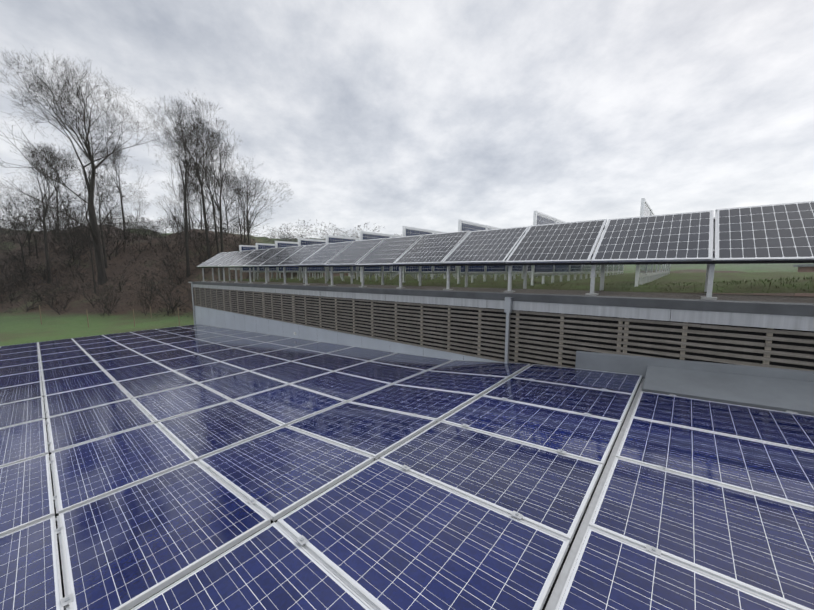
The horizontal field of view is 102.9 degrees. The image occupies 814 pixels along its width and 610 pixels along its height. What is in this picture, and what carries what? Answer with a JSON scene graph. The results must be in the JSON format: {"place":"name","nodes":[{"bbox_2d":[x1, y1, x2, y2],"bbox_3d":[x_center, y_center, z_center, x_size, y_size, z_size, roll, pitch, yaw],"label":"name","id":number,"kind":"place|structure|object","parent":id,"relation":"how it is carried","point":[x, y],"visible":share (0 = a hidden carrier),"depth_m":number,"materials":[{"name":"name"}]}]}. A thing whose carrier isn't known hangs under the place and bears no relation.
{"place":"outdoors","nodes":[
{"label":"outdoors","id":0,"kind":"place"},
{"bbox_2d":[0,225,813,345],"bbox_3d":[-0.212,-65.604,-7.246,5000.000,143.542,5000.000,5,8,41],"label":"ground","id":1,"kind":"structure","parent":0,"point":[21,326],"depth_m":46.83,"materials":[{"name":"green plant"}]},
{"bbox_2d":[0,243,34,271],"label":"shrub","id":2,"kind":"object","parent":1,"relation":"on","point":[11,254],"visible":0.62,"depth_m":51.52,"materials":[{"name":"brown plant"}]},
{"bbox_2d":[1,213,39,243],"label":"tree","id":3,"kind":"object","parent":1,"relation":"on","point":[13,239],"visible":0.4,"depth_m":57.42,"materials":[{"name":"brown plant"}]},
{"bbox_2d":[0,244,41,283],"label":"shrub","id":4,"kind":"object","parent":1,"relation":"on","point":[19,260],"visible":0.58,"depth_m":48.15,"materials":[{"name":"brown plant"}]},
{"bbox_2d":[1,266,41,302],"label":"shrub","id":5,"kind":"object","parent":1,"relation":"on","point":[15,285],"visible":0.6,"depth_m":43.98,"materials":[{"name":"brown plant"}]},
{"bbox_2d":[6,209,47,238],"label":"tree","id":6,"kind":"object","parent":1,"relation":"on","point":[28,226],"visible":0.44,"depth_m":58.70,"materials":[{"name":"brown plant"}]},
{"bbox_2d":[12,240,42,259],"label":"shrub","id":7,"kind":"object","parent":1,"relation":"on","point":[29,249],"visible":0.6,"depth_m":54.60,"materials":[{"name":"brown plant"}]},
{"bbox_2d":[0,181,57,272],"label":"tree","id":8,"kind":"object","parent":1,"relation":"on","point":[15,228],"visible":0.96,"depth_m":49.97,"materials":[{"name":"brown plant"}]},
{"bbox_2d":[0,188,62,255],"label":"tree","id":9,"kind":"object","parent":1,"relation":"on","point":[25,218],"visible":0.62,"depth_m":53.88,"materials":[{"name":"brown plant"}]},
{"bbox_2d":[11,181,54,231],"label":"tree","id":10,"kind":"object","parent":1,"relation":"on","point":[34,199],"visible":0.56,"depth_m":63.10,"materials":[{"name":"brown plant"}]},
{"bbox_2d":[24,292,41,309],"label":"shrub","id":11,"kind":"object","parent":1,"relation":"on","point":[30,301],"visible":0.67,"depth_m":42.01,"materials":[{"name":"brown plant"}]},
{"bbox_2d":[5,207,62,258],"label":"tree","id":12,"kind":"object","parent":1,"relation":"on","point":[37,228],"visible":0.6,"depth_m":53.84,"materials":[{"name":"brown plant"}]},
{"bbox_2d":[1,275,69,311],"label":"shrub","id":13,"kind":"object","parent":1,"relation":"on","point":[32,297],"visible":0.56,"depth_m":41.90,"materials":[{"name":"brown plant"}]},
{"bbox_2d":[2,250,68,282],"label":"shrub","id":14,"kind":"object","parent":1,"relation":"on","point":[30,259],"visible":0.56,"depth_m":47.68,"materials":[{"name":"brown plant"}]},
{"bbox_2d":[0,259,78,303],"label":"shrub","id":15,"kind":"object","parent":1,"relation":"on","point":[37,281],"visible":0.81,"depth_m":41.86,"materials":[{"name":"brown plant"}]},
{"bbox_2d":[1,209,82,246],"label":"shrub","id":16,"kind":"object","parent":1,"relation":"on","point":[36,231],"visible":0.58,"depth_m":54.24,"materials":[{"name":"brown plant"}]},
{"bbox_2d":[11,283,79,314],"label":"shrub","id":17,"kind":"object","parent":1,"relation":"on","point":[37,299],"visible":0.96,"depth_m":39.04,"materials":[{"name":"brown plant"}]},
{"bbox_2d":[0,142,95,283],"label":"tree","id":18,"kind":"object","parent":1,"relation":"on","point":[46,206],"visible":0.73,"depth_m":47.78,"materials":[{"name":"brown plant"}]},
{"bbox_2d":[15,253,83,278],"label":"shrub","id":19,"kind":"object","parent":1,"relation":"on","point":[48,265],"visible":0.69,"depth_m":48.54,"materials":[{"name":"brown plant"}]},
{"bbox_2d":[30,188,71,227],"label":"tree","id":20,"kind":"object","parent":1,"relation":"on","point":[50,204],"visible":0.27,"depth_m":80.85,"materials":[{"name":"grey plant"}]},
{"bbox_2d":[22,143,80,229],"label":"tree","id":21,"kind":"object","parent":1,"relation":"on","point":[46,148],"visible":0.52,"depth_m":64.51,"materials":[{"name":"brown plant"}]},
{"bbox_2d":[17,215,88,254],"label":"shrub","id":22,"kind":"object","parent":1,"relation":"on","point":[56,234],"visible":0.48,"depth_m":53.88,"materials":[{"name":"brown plant"}]},
{"bbox_2d":[29,225,87,253],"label":"shrub","id":23,"kind":"object","parent":1,"relation":"on","point":[63,238],"visible":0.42,"depth_m":53.77,"materials":[{"name":"brown plant"}]},
{"bbox_2d":[35,275,83,309],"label":"shrub","id":24,"kind":"object","parent":1,"relation":"on","point":[54,292],"visible":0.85,"depth_m":42.56,"materials":[{"name":"brown plant"}]},
{"bbox_2d":[40,184,82,227],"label":"tree","id":25,"kind":"object","parent":1,"relation":"on","point":[62,205],"visible":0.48,"depth_m":73.18,"materials":[{"name":"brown plant"}]},
{"bbox_2d":[35,281,88,310],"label":"shrub","id":26,"kind":"object","parent":1,"relation":"on","point":[65,306],"visible":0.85,"depth_m":41.74,"materials":[{"name":"brown plant"}]},
{"bbox_2d":[36,223,92,257],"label":"shrub","id":27,"kind":"object","parent":1,"relation":"on","point":[67,239],"visible":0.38,"depth_m":52.70,"materials":[{"name":"brown plant"}]},
{"bbox_2d":[31,205,104,245],"bbox_3d":[-56.413,-12.528,55.645,12.652,6.891,10.058,-12,1,21],"label":"shrub","id":28,"kind":"object","parent":1,"relation":"on","point":[64,223],"visible":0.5,"depth_m":55.29,"materials":[{"name":"brown plant"}]},
{"bbox_2d":[33,207,115,238],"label":"shrub","id":29,"kind":"object","parent":1,"relation":"on","point":[70,222],"visible":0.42,"depth_m":58.77,"materials":[{"name":"brown plant"}]},
{"bbox_2d":[35,227,119,258],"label":"shrub","id":30,"kind":"object","parent":1,"relation":"on","point":[72,241],"visible":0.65,"depth_m":50.55,"materials":[{"name":"brown plant"}]},
{"bbox_2d":[47,219,115,246],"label":"shrub","id":31,"kind":"object","parent":1,"relation":"on","point":[79,227],"visible":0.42,"depth_m":53.59,"materials":[{"name":"brown plant"}]},
{"bbox_2d":[44,212,120,291],"bbox_3d":[-45.260,-7.337,45.476,5.592,11.842,7.964,3,7,22],"label":"tree","id":32,"kind":"object","parent":1,"relation":"on","point":[97,235],"visible":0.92,"depth_m":45.44,"materials":[{"name":"brown plant"}]},
{"bbox_2d":[60,232,105,265],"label":"shrub","id":33,"kind":"object","parent":1,"relation":"on","point":[78,250],"visible":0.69,"depth_m":50.77,"materials":[{"name":"brown plant"}]},
{"bbox_2d":[66,184,102,222],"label":"tree","id":34,"kind":"object","parent":1,"relation":"on","point":[83,204],"visible":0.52,"depth_m":96.70,"materials":[{"name":"grey plant"}]},
{"bbox_2d":[0,46,182,283],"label":"tree","id":35,"kind":"object","parent":1,"relation":"on","point":[92,213],"visible":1,"depth_m":44.56,"materials":[{"name":"brown plant"}]},
{"bbox_2d":[53,265,138,307],"bbox_3d":[-41.385,-2.143,43.738,5.895,6.405,8.043,3,7,22],"label":"shrub","id":36,"kind":"object","parent":1,"relation":"on","point":[87,286],"visible":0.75,"depth_m":42.13,"materials":[{"name":"brown plant"}]},
{"bbox_2d":[70,213,121,241],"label":"shrub","id":37,"kind":"object","parent":1,"relation":"on","point":[103,226],"visible":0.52,"depth_m":56.37,"materials":[{"name":"brown plant"}]},
{"bbox_2d":[80,178,118,229],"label":"tree","id":38,"kind":"object","parent":1,"relation":"on","point":[103,202],"visible":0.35,"depth_m":63.92,"materials":[{"name":"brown plant"}]},
{"bbox_2d":[56,148,147,268],"bbox_3d":[-46.339,-14.173,50.909,8.134,17.225,11.584,-1,6,-9],"label":"tree","id":39,"kind":"object","parent":1,"relation":"on","point":[99,209],"visible":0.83,"depth_m":50.24,"materials":[{"name":"brown plant"}]},
{"bbox_2d":[62,272,147,315],"bbox_3d":[-37.468,-1.218,41.259,5.693,6.048,7.820,2,7,18],"label":"shrub","id":40,"kind":"object","parent":1,"relation":"on","point":[98,298],"visible":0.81,"depth_m":39.70,"materials":[{"name":"brown plant"}]},
{"bbox_2d":[85,279,126,314],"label":"shrub","id":41,"kind":"object","parent":1,"relation":"on","point":[106,297],"visible":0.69,"depth_m":39.73,"materials":[{"name":"brown plant"}]},
{"bbox_2d":[93,291,125,315],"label":"shrub","id":42,"kind":"object","parent":1,"relation":"on","point":[110,303],"visible":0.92,"depth_m":38.92,"materials":[{"name":"brown plant"}]},
{"bbox_2d":[83,221,136,252],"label":"shrub","id":43,"kind":"object","parent":1,"relation":"on","point":[119,236],"visible":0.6,"depth_m":53.90,"materials":[{"name":"brown plant"}]},
{"bbox_2d":[94,188,128,225],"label":"tree","id":44,"kind":"object","parent":1,"relation":"on","point":[118,208],"visible":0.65,"depth_m":80.76,"materials":[{"name":"grey plant"}]},
{"bbox_2d":[78,137,154,237],"bbox_3d":[-52.495,-20.863,58.075,11.041,17.932,8.436,1,6,11],"label":"tree","id":45,"kind":"object","parent":1,"relation":"on","point":[114,156],"visible":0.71,"depth_m":57.87,"materials":[{"name":"brown plant"}]},
{"bbox_2d":[39,305,194,326],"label":"fence posts","id":46,"kind":"object","parent":1,"relation":"on","point":[133,316],"visible":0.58,"depth_m":32.34,"materials":[{"name":"brown wood"}]},
{"bbox_2d":[81,220,154,251],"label":"shrub","id":47,"kind":"object","parent":1,"relation":"on","point":[125,235],"visible":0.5,"depth_m":54.32,"materials":[{"name":"brown plant"}]},
{"bbox_2d":[82,257,156,291],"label":"shrub","id":48,"kind":"object","parent":1,"relation":"on","point":[122,273],"visible":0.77,"depth_m":45.63,"materials":[{"name":"brown plant"}]},
{"bbox_2d":[104,211,150,238],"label":"shrub","id":49,"kind":"object","parent":1,"relation":"on","point":[127,223],"visible":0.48,"depth_m":59.33,"materials":[{"name":"brown plant"}]},
{"bbox_2d":[118,187,151,223],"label":"tree","id":50,"kind":"object","parent":1,"relation":"on","point":[135,204],"visible":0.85,"depth_m":79.84,"materials":[{"name":"grey plant"}]},
{"bbox_2d":[131,293,153,315],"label":"shrub","id":51,"kind":"object","parent":1,"relation":"on","point":[143,306],"visible":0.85,"depth_m":39.28,"materials":[{"name":"brown plant"}]},
{"bbox_2d":[97,270,194,316],"bbox_3d":[-31.331,-1.183,39.438,9.408,6.485,12.478,-5,8,-39],"label":"shrub","id":52,"kind":"object","parent":1,"relation":"on","point":[152,274],"visible":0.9,"depth_m":40.02,"materials":[{"name":"brown plant"}]},
{"bbox_2d":[119,222,173,253],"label":"shrub","id":53,"kind":"object","parent":1,"relation":"on","point":[139,240],"visible":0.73,"depth_m":54.04,"materials":[{"name":"brown plant"}]},
{"bbox_2d":[128,288,165,307],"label":"shrub","id":54,"kind":"object","parent":1,"relation":"on","point":[144,297],"visible":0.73,"depth_m":41.02,"materials":[{"name":"brown plant"}]},
{"bbox_2d":[116,212,179,250],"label":"shrub","id":55,"kind":"object","parent":1,"relation":"on","point":[144,229],"visible":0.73,"depth_m":54.78,"materials":[{"name":"brown plant"}]},
{"bbox_2d":[127,260,173,307],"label":"shrub","id":56,"kind":"object","parent":1,"relation":"on","point":[152,279],"visible":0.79,"depth_m":42.47,"materials":[{"name":"brown plant"}]},
{"bbox_2d":[120,216,193,254],"bbox_3d":[-40.393,-11.008,52.195,12.215,6.502,9.283,2,7,16],"label":"shrub","id":57,"kind":"object","parent":1,"relation":"on","point":[161,236],"visible":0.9,"depth_m":52.94,"materials":[{"name":"brown plant"}]},
{"bbox_2d":[122,272,201,311],"bbox_3d":[-29.624,-1.190,41.330,10.282,5.600,8.173,4,7,-43],"label":"shrub","id":58,"kind":"object","parent":1,"relation":"on","point":[171,290],"visible":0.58,"depth_m":40.97,"materials":[{"name":"brown plant"}]},
{"bbox_2d":[143,248,180,281],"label":"shrub","id":59,"kind":"object","parent":1,"relation":"on","point":[165,264],"visible":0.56,"depth_m":47.19,"materials":[{"name":"brown plant"}]},
{"bbox_2d":[150,228,174,249],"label":"shrub","id":60,"kind":"object","parent":1,"relation":"on","point":[162,238],"visible":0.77,"depth_m":54.64,"materials":[{"name":"brown plant"}]},
{"bbox_2d":[140,277,189,316],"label":"shrub","id":61,"kind":"object","parent":1,"relation":"on","point":[165,298],"visible":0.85,"depth_m":39.12,"materials":[{"name":"brown plant"}]},
{"bbox_2d":[149,248,187,283],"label":"shrub","id":62,"kind":"object","parent":1,"relation":"on","point":[173,265],"visible":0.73,"depth_m":46.74,"materials":[{"name":"brown plant"}]},
{"bbox_2d":[151,195,190,225],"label":"tree","id":63,"kind":"object","parent":1,"relation":"on","point":[168,207],"visible":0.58,"depth_m":77.70,"materials":[{"name":"brown plant"}]},
{"bbox_2d":[156,199,187,231],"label":"tree","id":64,"kind":"object","parent":1,"relation":"on","point":[172,211],"visible":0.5,"depth_m":70.39,"materials":[{"name":"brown plant"}]},
{"bbox_2d":[148,213,199,240],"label":"shrub","id":65,"kind":"object","parent":1,"relation":"on","point":[176,225],"visible":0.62,"depth_m":55.03,"materials":[{"name":"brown plant"}]},
{"bbox_2d":[128,268,239,316],"bbox_3d":[-27.008,-1.113,39.325,9.078,6.780,11.880,2,7,19],"label":"shrub","id":66,"kind":"object","parent":1,"relation":"on","point":[170,283],"visible":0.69,"depth_m":37.82,"materials":[{"name":"brown plant"}]},
{"bbox_2d":[169,183,200,224],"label":"tree","id":67,"kind":"object","parent":1,"relation":"on","point":[183,196],"visible":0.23,"depth_m":89.60,"materials":[{"name":"brown plant"}]},
{"bbox_2d":[161,156,209,228],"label":"tree","id":68,"kind":"object","parent":1,"relation":"on","point":[189,186],"visible":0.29,"depth_m":66.15,"materials":[{"name":"brown plant"}]},
{"bbox_2d":[148,93,225,276],"bbox_3d":[-32.423,-17.081,48.802,10.769,26.527,13.748,-2,7,-18],"label":"tree","id":69,"kind":"object","parent":1,"relation":"on","point":[185,218],"visible":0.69,"depth_m":47.05,"materials":[{"name":"brown plant"}]},
{"bbox_2d":[150,225,225,273],"bbox_3d":[-32.245,-7.608,48.651,10.807,7.559,7.934,-3,7,-22],"label":"shrub","id":70,"kind":"object","parent":1,"relation":"on","point":[193,251],"visible":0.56,"depth_m":47.97,"materials":[{"name":"brown plant"}]},
{"bbox_2d":[170,187,205,228],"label":"tree","id":71,"kind":"object","parent":1,"relation":"on","point":[187,206],"visible":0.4,"depth_m":77.84,"materials":[{"name":"brown plant"}]},
{"bbox_2d":[149,89,229,259],"bbox_3d":[-30.424,-17.822,47.098,10.230,25.201,13.060,-3,7,-27],"label":"tree","id":72,"kind":"object","parent":1,"relation":"on","point":[204,210],"visible":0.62,"depth_m":46.82,"materials":[{"name":"brown plant"}]},
{"bbox_2d":[170,224,209,254],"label":"shrub","id":73,"kind":"object","parent":1,"relation":"on","point":[188,239],"visible":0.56,"depth_m":53.24,"materials":[{"name":"brown plant"}]},
{"bbox_2d":[177,172,206,227],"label":"tree","id":74,"kind":"object","parent":1,"relation":"on","point":[196,195],"visible":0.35,"depth_m":68.60,"materials":[{"name":"brown plant"}]},
{"bbox_2d":[171,223,219,262],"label":"shrub","id":75,"kind":"object","parent":1,"relation":"on","point":[199,246],"visible":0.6,"depth_m":50.60,"materials":[{"name":"brown plant"}]},
{"bbox_2d":[161,202,229,242],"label":"shrub","id":76,"kind":"object","parent":1,"relation":"on","point":[193,222],"visible":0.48,"depth_m":55.83,"materials":[{"name":"brown plant"}]},
{"bbox_2d":[183,163,227,228],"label":"tree","id":77,"kind":"object","parent":1,"relation":"on","point":[207,185],"visible":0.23,"depth_m":90.27,"materials":[{"name":"brown plant"}]},
{"bbox_2d":[152,121,264,279],"bbox_3d":[-26.360,-13.608,44.032,13.608,22.103,10.398,-1,6,-8],"label":"tree","id":78,"kind":"object","parent":1,"relation":"on","point":[211,157],"visible":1,"depth_m":43.20,"materials":[{"name":"brown plant"}]},
{"bbox_2d":[195,204,222,229],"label":"tree","id":79,"kind":"object","parent":1,"relation":"on","point":[211,215],"visible":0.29,"depth_m":81.97,"materials":[{"name":"brown plant"}]},
{"bbox_2d":[183,221,236,246],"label":"shrub","id":80,"kind":"object","parent":1,"relation":"on","point":[212,231],"visible":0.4,"depth_m":53.64,"materials":[{"name":"brown plant"}]},
{"bbox_2d":[192,226,230,261],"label":"shrub","id":81,"kind":"object","parent":1,"relation":"on","point":[201,242],"visible":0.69,"depth_m":50.92,"materials":[{"name":"brown plant"}]},
{"bbox_2d":[179,153,245,253],"bbox_3d":[-31.588,-16.185,53.017,10.897,16.202,7.651,-1,6,-8],"label":"tree","id":82,"kind":"object","parent":1,"relation":"on","point":[216,195],"visible":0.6,"depth_m":52.32,"materials":[{"name":"brown plant"}]},
{"bbox_2d":[200,204,229,235],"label":"tree","id":83,"kind":"object","parent":1,"relation":"on","point":[218,220],"visible":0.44,"depth_m":59.80,"materials":[{"name":"brown plant"}]},
{"bbox_2d":[205,171,248,230],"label":"tree","id":84,"kind":"object","parent":1,"relation":"on","point":[231,180],"visible":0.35,"depth_m":95.03,"materials":[{"name":"brown plant"}]},
{"bbox_2d":[196,213,259,244],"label":"shrub","id":85,"kind":"object","parent":1,"relation":"on","point":[232,234],"visible":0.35,"depth_m":58.19,"materials":[{"name":"brown plant"}]},
{"bbox_2d":[208,234,251,251],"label":"shrub","id":86,"kind":"object","parent":1,"relation":"on","point":[226,244],"visible":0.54,"depth_m":48.38,"materials":[{"name":"brown plant"}]},
{"bbox_2d":[224,218,251,242],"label":"shrub","id":87,"kind":"object","parent":1,"relation":"on","point":[237,227],"visible":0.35,"depth_m":60.62,"materials":[{"name":"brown plant"}]},
{"bbox_2d":[218,172,262,240],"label":"tree","id":88,"kind":"object","parent":1,"relation":"on","point":[236,213],"visible":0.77,"depth_m":57.20,"materials":[{"name":"brown plant"}]},
{"bbox_2d":[228,222,266,249],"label":"shrub","id":89,"kind":"object","parent":1,"relation":"on","point":[246,234],"visible":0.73,"depth_m":54.80,"materials":[{"name":"brown plant"}]},
{"bbox_2d":[230,177,267,241],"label":"tree","id":90,"kind":"object","parent":1,"relation":"on","point":[244,214],"visible":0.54,"depth_m":63.02,"materials":[{"name":"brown plant"}]},
{"bbox_2d":[231,192,266,229],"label":"tree","id":91,"kind":"object","parent":1,"relation":"on","point":[248,210],"visible":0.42,"depth_m":77.70,"materials":[{"name":"brown plant"}]},
{"bbox_2d":[207,152,295,274],"bbox_3d":[-21.589,-12.222,46.609,8.134,17.225,11.584,4,7,29],"label":"tree","id":92,"kind":"object","parent":1,"relation":"on","point":[250,193],"visible":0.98,"depth_m":45.72,"materials":[{"name":"brown plant"}]},
{"bbox_2d":[258,221,314,242],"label":"shrub","id":93,"kind":"object","parent":1,"relation":"on","point":[288,234],"visible":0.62,"depth_m":50.15,"materials":[{"name":"brown plant"}]},
{"bbox_2d":[264,220,326,241],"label":"shrub","id":94,"kind":"object","parent":1,"relation":"on","point":[290,233],"visible":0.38,"depth_m":57.31,"materials":[{"name":"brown plant"}]},
{"bbox_2d":[290,222,340,239],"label":"shrub","id":95,"kind":"object","parent":1,"relation":"on","point":[316,231],"visible":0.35,"depth_m":48.61,"materials":[{"name":"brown plant"}]},
{"bbox_2d":[38,349,639,609],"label":"mounting rails","id":96,"kind":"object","parent":1,"relation":"on","point":[549,594],"depth_m":2.51,"materials":[{"name":"silver metal"}]},
{"bbox_2d":[0,324,813,609],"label":"solar panels","id":97,"kind":"object","parent":96,"relation":"on","point":[480,502],"visible":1,"depth_m":2.74,"materials":[{"name":"glass"}]},
{"bbox_2d":[575,351,813,415],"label":"roof wall flashing","id":98,"kind":"object","parent":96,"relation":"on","point":[780,389],"visible":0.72,"depth_m":4.38,"materials":[{"name":"grey metal"}]},
{"bbox_2d":[325,223,383,239],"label":"shrub","id":99,"kind":"object","parent":1,"relation":"on","point":[357,231],"visible":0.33,"depth_m":49.92,"materials":[{"name":"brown plant"}]},
{"bbox_2d":[189,281,813,370],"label":"building facade","id":100,"kind":"structure","parent":1,"relation":"on","point":[559,330],"depth_m":6.46,"materials":[{"name":"brown"}]},
{"bbox_2d":[191,282,512,363],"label":"downpipes","id":101,"kind":"object","parent":100,"relation":"attached to","point":[508,306],"visible":0.67,"depth_m":6.47,"materials":[{"name":"galvanised steel"}]},
{"bbox_2d":[206,272,813,302],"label":"roof edge","id":102,"kind":"object","parent":100,"relation":"on","point":[700,279],"visible":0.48,"depth_m":8.49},
{"bbox_2d":[239,198,670,286],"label":"vertical bifacial rows","id":103,"kind":"object","parent":102,"relation":"on","point":[646,273],"visible":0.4,"depth_m":12.25,"materials":[{"name":"metal"}]},
{"bbox_2d":[196,201,813,299],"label":"solar panels","id":104,"kind":"object","parent":102,"relation":"attached to","point":[773,233],"visible":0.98,"depth_m":6.21,"materials":[{"name":"dark solar-cell glass"},{"name":"aluminium"},{"name":"white plastic"}]},
{"bbox_2d":[793,264,813,296],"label":"distant building","id":105,"kind":"structure","parent":1,"relation":"on","point":[805,267],"depth_m":32.09,"materials":[{"name":"beige"}]},
{"bbox_2d":[0,0,813,238],"label":"sky","id":106,"kind":"structure","parent":0,"point":[391,115],"materials":[{"name":"grey"}]},
{"bbox_2d":[226,276,813,292],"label":"grass","id":107,"kind":"structure","parent":0,"point":[740,281],"depth_m":7.59,"materials":[{"name":"green plant"}]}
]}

